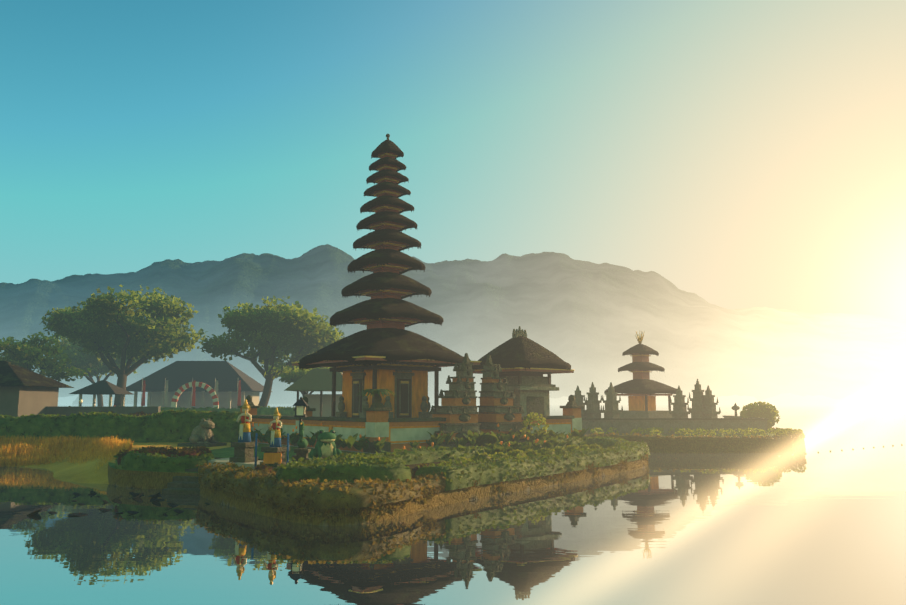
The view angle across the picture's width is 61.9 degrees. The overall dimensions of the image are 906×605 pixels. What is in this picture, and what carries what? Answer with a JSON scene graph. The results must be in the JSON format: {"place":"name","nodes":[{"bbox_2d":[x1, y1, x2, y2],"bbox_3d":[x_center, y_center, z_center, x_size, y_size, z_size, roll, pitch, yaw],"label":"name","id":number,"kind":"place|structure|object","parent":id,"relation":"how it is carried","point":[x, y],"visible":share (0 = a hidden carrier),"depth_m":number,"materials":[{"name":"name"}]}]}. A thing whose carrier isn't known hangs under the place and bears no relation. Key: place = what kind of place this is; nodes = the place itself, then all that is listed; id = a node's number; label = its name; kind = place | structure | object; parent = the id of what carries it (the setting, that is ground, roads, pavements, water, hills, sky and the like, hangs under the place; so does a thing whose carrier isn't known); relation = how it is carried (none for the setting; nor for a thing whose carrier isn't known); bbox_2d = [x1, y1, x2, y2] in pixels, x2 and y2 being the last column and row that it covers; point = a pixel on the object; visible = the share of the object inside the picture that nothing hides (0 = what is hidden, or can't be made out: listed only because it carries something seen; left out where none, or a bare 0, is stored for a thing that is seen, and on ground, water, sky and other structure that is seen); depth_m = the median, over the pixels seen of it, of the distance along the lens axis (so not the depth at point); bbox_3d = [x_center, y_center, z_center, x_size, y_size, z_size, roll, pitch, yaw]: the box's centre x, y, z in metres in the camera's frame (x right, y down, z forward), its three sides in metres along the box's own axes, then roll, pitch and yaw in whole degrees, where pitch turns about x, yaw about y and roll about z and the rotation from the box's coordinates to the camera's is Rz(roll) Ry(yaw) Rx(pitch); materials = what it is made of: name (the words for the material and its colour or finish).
{"place":"outdoors","nodes":[
{"label":"outdoors","id":0,"kind":"place"},
{"bbox_2d":[4,442,230,483],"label":"shore ground","id":1,"kind":"structure","parent":0,"point":[66,471],"depth_m":27.82,"materials":[{"name":"green plant"}]},
{"bbox_2d":[0,331,90,381],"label":"tree","id":2,"kind":"object","parent":1,"relation":"on","point":[31,351],"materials":[{"name":"green plant"}]},
{"bbox_2d":[0,435,134,472],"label":"dry grass tufts","id":3,"kind":"object","parent":1,"relation":"on","point":[21,451],"depth_m":31.97,"materials":[{"name":"yellow plant"}]},
{"bbox_2d":[0,361,160,417],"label":"building","id":4,"kind":"structure","parent":1,"relation":"on","point":[24,391],"depth_m":46.18,"materials":[{"name":"beige paint"}]},
{"bbox_2d":[44,335,152,405],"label":"tree","id":5,"kind":"object","parent":1,"relation":"on","point":[93,363],"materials":[{"name":"green plant"}]},
{"bbox_2d":[69,380,134,405],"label":"gazebo","id":6,"kind":"object","parent":1,"relation":"on","point":[103,387],"depth_m":58.44,"materials":[{"name":"tile"}]},
{"bbox_2d":[0,408,241,441],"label":"hedge","id":7,"kind":"object","parent":1,"relation":"on","point":[170,425],"depth_m":35.27,"materials":[{"name":"green plant"}]},
{"bbox_2d":[39,285,207,405],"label":"tree","id":8,"kind":"object","parent":1,"relation":"on","point":[86,322],"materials":[{"name":"green plant"}]},
{"bbox_2d":[101,405,211,416],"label":"red shrubs","id":9,"kind":"object","parent":1,"relation":"on","point":[140,413],"depth_m":46.70,"materials":[{"name":"red plant"}]},
{"bbox_2d":[171,382,218,407],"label":"arch","id":10,"kind":"structure","parent":1,"relation":"on","point":[184,387],"depth_m":79.08,"materials":[{"name":"red fabric"}]},
{"bbox_2d":[126,361,271,408],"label":"assembly hall","id":11,"kind":"structure","parent":1,"relation":"on","point":[231,385],"depth_m":88.95,"materials":[{"name":"tile"}]},
{"bbox_2d":[177,418,226,446],"bbox_3d":[-10.689,5.545,32.253,1.562,1.184,1.250,-3,-8,19],"label":"stone frog on lawn","id":12,"kind":"object","parent":1,"relation":"on","point":[202,434],"depth_m":31.94,"materials":[{"name":"grey stone"}]},
{"bbox_2d":[160,405,294,415],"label":"garden row","id":13,"kind":"object","parent":1,"relation":"on","point":[282,411],"depth_m":63.08,"materials":[{"name":"green plant"}]},
{"bbox_2d":[200,295,344,406],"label":"tree","id":14,"kind":"object","parent":1,"relation":"on","point":[276,323],"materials":[{"name":"green plant"}]},
{"bbox_2d":[264,364,329,395],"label":"tree","id":15,"kind":"object","parent":1,"relation":"on","point":[296,374],"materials":[{"name":"green plant"}]},
{"bbox_2d":[284,369,342,416],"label":"pavilion","id":16,"kind":"structure","parent":1,"relation":"on","point":[320,380],"depth_m":49.00,"materials":[{"name":"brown wood"}]},
{"bbox_2d":[258,442,392,453],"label":"lawn","id":17,"kind":"structure","parent":1,"relation":"on","point":[341,450],"depth_m":29.05,"materials":[{"name":"green plant"}]},
{"bbox_2d":[291,134,480,417],"bbox_3d":[-3.007,-0.771,33.895,6.251,14.140,6.248,6,-10,-39],"label":"pagoda","id":18,"kind":"object","parent":17,"relation":"on","point":[385,349],"depth_m":32.72,"materials":[{"name":"brown wood"}]},
{"bbox_2d":[238,394,583,452],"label":"court wall","id":19,"kind":"structure","parent":17,"relation":"on","point":[377,422],"depth_m":29.43,"materials":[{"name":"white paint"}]},
{"bbox_2d":[357,389,395,396],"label":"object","id":20,"kind":"object","parent":19,"relation":"on","point":[376,391],"depth_m":27.62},
{"bbox_2d":[429,353,536,448],"bbox_3d":[1.194,4.045,31.203,5.300,3.880,2.205,6,-10,-39],"label":"stone gate","id":21,"kind":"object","parent":19,"relation":"on","point":[457,409],"depth_m":31.05,"materials":[{"name":"grey stone"}]},
{"bbox_2d":[234,422,590,450],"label":"bushes","id":22,"kind":"object","parent":17,"relation":"on","point":[480,438],"depth_m":29.60,"materials":[{"name":"green plant"}]},
{"bbox_2d":[472,326,574,415],"bbox_3d":[3.121,3.793,35.063,3.792,5.400,3.861,6,-10,-39],"label":"thatched shrine","id":23,"kind":"object","parent":17,"relation":"on","point":[522,360],"depth_m":34.13,"materials":[{"name":"brown wood"}]},
{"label":"small tree wood","id":24,"kind":"object","parent":1,"relation":"on","visible":0},
{"bbox_2d":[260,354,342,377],"bbox_3d":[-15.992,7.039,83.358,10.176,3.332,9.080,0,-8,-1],"label":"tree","id":25,"kind":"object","parent":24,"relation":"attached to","point":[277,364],"depth_m":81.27,"materials":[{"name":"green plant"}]},
{"bbox_2d":[208,458,276,468],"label":"paved path","id":26,"kind":"structure","parent":0,"point":[226,460],"depth_m":23.37,"materials":[{"name":"grey stone"}]},
{"bbox_2d":[229,399,257,462],"bbox_3d":[-6.510,3.997,23.619,0.620,1.929,0.620,-3,-8,24],"label":"guardian statue","id":27,"kind":"object","parent":26,"relation":"on","point":[244,446],"depth_m":23.43,"materials":[{"name":"stone"}]},
{"bbox_2d":[254,433,288,466],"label":"blue poles and sign","id":28,"kind":"object","parent":26,"relation":"on","point":[270,458],"depth_m":21.48,"materials":[{"name":"paint"}]},
{"bbox_2d":[260,407,289,466],"bbox_3d":[-5.145,3.896,21.929,0.620,1.682,0.620,-3,-8,24],"label":"guardian statue","id":29,"kind":"object","parent":26,"relation":"on","point":[275,446],"depth_m":21.80,"materials":[{"name":"stone"}]},
{"bbox_2d":[292,397,310,461],"bbox_3d":[-4.618,3.878,23.034,0.563,2.010,1.624,2,-8,-15],"label":"lantern","id":30,"kind":"object","parent":26,"relation":"on","point":[301,450],"depth_m":22.56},
{"bbox_2d":[306,430,341,459],"bbox_3d":[-3.642,4.169,21.604,0.942,1.055,1.125,3,-8,-20],"label":"frog statue","id":31,"kind":"object","parent":26,"relation":"on","point":[325,446],"depth_m":21.36,"materials":[{"name":"stone"}]},
{"bbox_2d":[0,404,905,604],"bbox_3d":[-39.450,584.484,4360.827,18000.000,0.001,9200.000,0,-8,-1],"label":"lake water","id":32,"kind":"structure","parent":0,"point":[823,526],"depth_m":14.34,"materials":[{"name":"blue liquid"}]},
{"bbox_2d":[27,491,209,516],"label":"lily pads","id":33,"kind":"object","parent":32,"relation":"on","point":[136,495],"depth_m":19.14,"materials":[{"name":"green plant"}]},
{"bbox_2d":[108,448,646,525],"bbox_3d":[-4.790,6.957,32.156,22.717,1.120,24.750,-5,-9,34],"label":"island base","id":34,"kind":"object","parent":32,"relation":"in","point":[139,479],"depth_m":20.33,"materials":[{"name":"brown stone"}]},
{"bbox_2d":[115,445,211,464],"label":"red planter plants","id":35,"kind":"object","parent":34,"relation":"on","point":[193,451],"depth_m":24.56,"materials":[{"name":"red plant"}]},
{"bbox_2d":[113,451,214,471],"bbox_3d":[-9.465,5.193,24.939,4.344,0.695,2.923,-5,-9,34],"label":"planter hedge","id":36,"kind":"object","parent":34,"relation":"on","point":[138,461],"depth_m":23.44,"materials":[{"name":"green plant"}]},
{"bbox_2d":[162,468,200,496],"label":"stone steps","id":37,"kind":"structure","parent":34,"relation":"on","point":[184,485],"depth_m":22.13,"materials":[{"name":"grey stone"}]},
{"bbox_2d":[196,461,446,508],"bbox_3d":[-4.439,4.541,19.135,7.657,0.661,4.345,-3,-8,23],"label":"dry hedge","id":38,"kind":"object","parent":34,"relation":"on","point":[242,480],"depth_m":17.41,"materials":[{"name":"plant"}]},
{"bbox_2d":[254,463,427,483],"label":"plants","id":39,"kind":"object","parent":34,"relation":"on","point":[262,466],"depth_m":20.65,"materials":[{"name":"green plant"}]},
{"bbox_2d":[211,443,579,483],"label":"island terrace","id":40,"kind":"structure","parent":34,"relation":"on","point":[227,452],"depth_m":27.62,"materials":[{"name":"soil"}]},
{"bbox_2d":[273,436,583,482],"bbox_3d":[1.195,5.267,27.083,3.933,0.639,21.253,-3,-8,23],"label":"terrace hedge","id":41,"kind":"object","parent":40,"relation":"on","point":[350,467],"depth_m":18.59,"materials":[{"name":"green plant"}]},
{"bbox_2d":[376,434,586,456],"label":"plants","id":42,"kind":"object","parent":40,"relation":"on","point":[524,446],"depth_m":26.85,"materials":[{"name":"plant"}]},
{"bbox_2d":[520,412,549,439],"bbox_3d":[3.405,5.280,31.362,1.254,1.474,1.230,0,-8,-1],"label":"bush","id":43,"kind":"object","parent":40,"relation":"on","point":[531,416],"depth_m":31.25,"materials":[{"name":"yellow plant"}]},
{"bbox_2d":[198,453,648,522],"bbox_3d":[1.931,5.955,27.108,7.787,0.599,23.345,-6,-10,39],"label":"hanging wall growth","id":44,"kind":"object","parent":34,"relation":"on","point":[382,506],"depth_m":17.31,"materials":[{"name":"plant"}]},
{"bbox_2d":[454,444,601,462],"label":"ball bushes","id":45,"kind":"object","parent":34,"relation":"on","point":[532,453],"depth_m":25.50,"materials":[{"name":"green plant"}]},
{"bbox_2d":[415,436,649,490],"bbox_3d":[4.526,5.718,28.456,4.723,0.771,20.330,-3,-8,20],"label":"hedge","id":46,"kind":"object","parent":34,"relation":"on","point":[458,474],"depth_m":23.24,"materials":[{"name":"green plant"}]},
{"bbox_2d":[628,433,805,452],"bbox_3d":[12.989,9.271,50.183,18.069,1.300,21.743,0,-8,-1],"label":"island base","id":47,"kind":"object","parent":32,"relation":"in","point":[731,446],"depth_m":39.63,"materials":[{"name":"brown stone"}]},
{"bbox_2d":[574,331,768,434],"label":"temple","id":48,"kind":"structure","parent":47,"relation":"on","point":[640,389],"depth_m":47.09,"materials":[{"name":"brown wood"}]},
{"bbox_2d":[582,401,803,436],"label":"island plants","id":49,"kind":"object","parent":47,"relation":"on","point":[769,411],"depth_m":44.25,"materials":[{"name":"green plant"}]},
{"bbox_2d":[584,427,804,441],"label":"plants","id":50,"kind":"object","parent":47,"relation":"on","point":[635,436],"depth_m":39.91,"materials":[{"name":"green plant"}]},
{"bbox_2d":[0,244,905,404],"bbox_3d":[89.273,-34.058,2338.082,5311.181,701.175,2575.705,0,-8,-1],"label":"mountain ridge","id":51,"kind":"structure","parent":0,"point":[587,321],"depth_m":2152.48,"materials":[{"name":"grey stone"}]},
{"bbox_2d":[58,391,905,404],"bbox_3d":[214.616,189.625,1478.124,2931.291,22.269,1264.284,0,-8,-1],"label":"shore tree line","id":52,"kind":"object","parent":51,"relation":"on","point":[860,398],"depth_m":1176.27,"materials":[{"name":"green plant"}]},
{"bbox_2d":[0,0,905,318],"label":"sky","id":53,"kind":"structure","parent":0,"point":[740,154],"materials":[{"name":"blue"}]},
{"bbox_2d":[776,309,905,332],"bbox_3d":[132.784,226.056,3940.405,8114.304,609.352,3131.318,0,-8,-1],"label":"mountain ridge","id":54,"kind":"structure","parent":0,"point":[833,322],"depth_m":4382.50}
]}

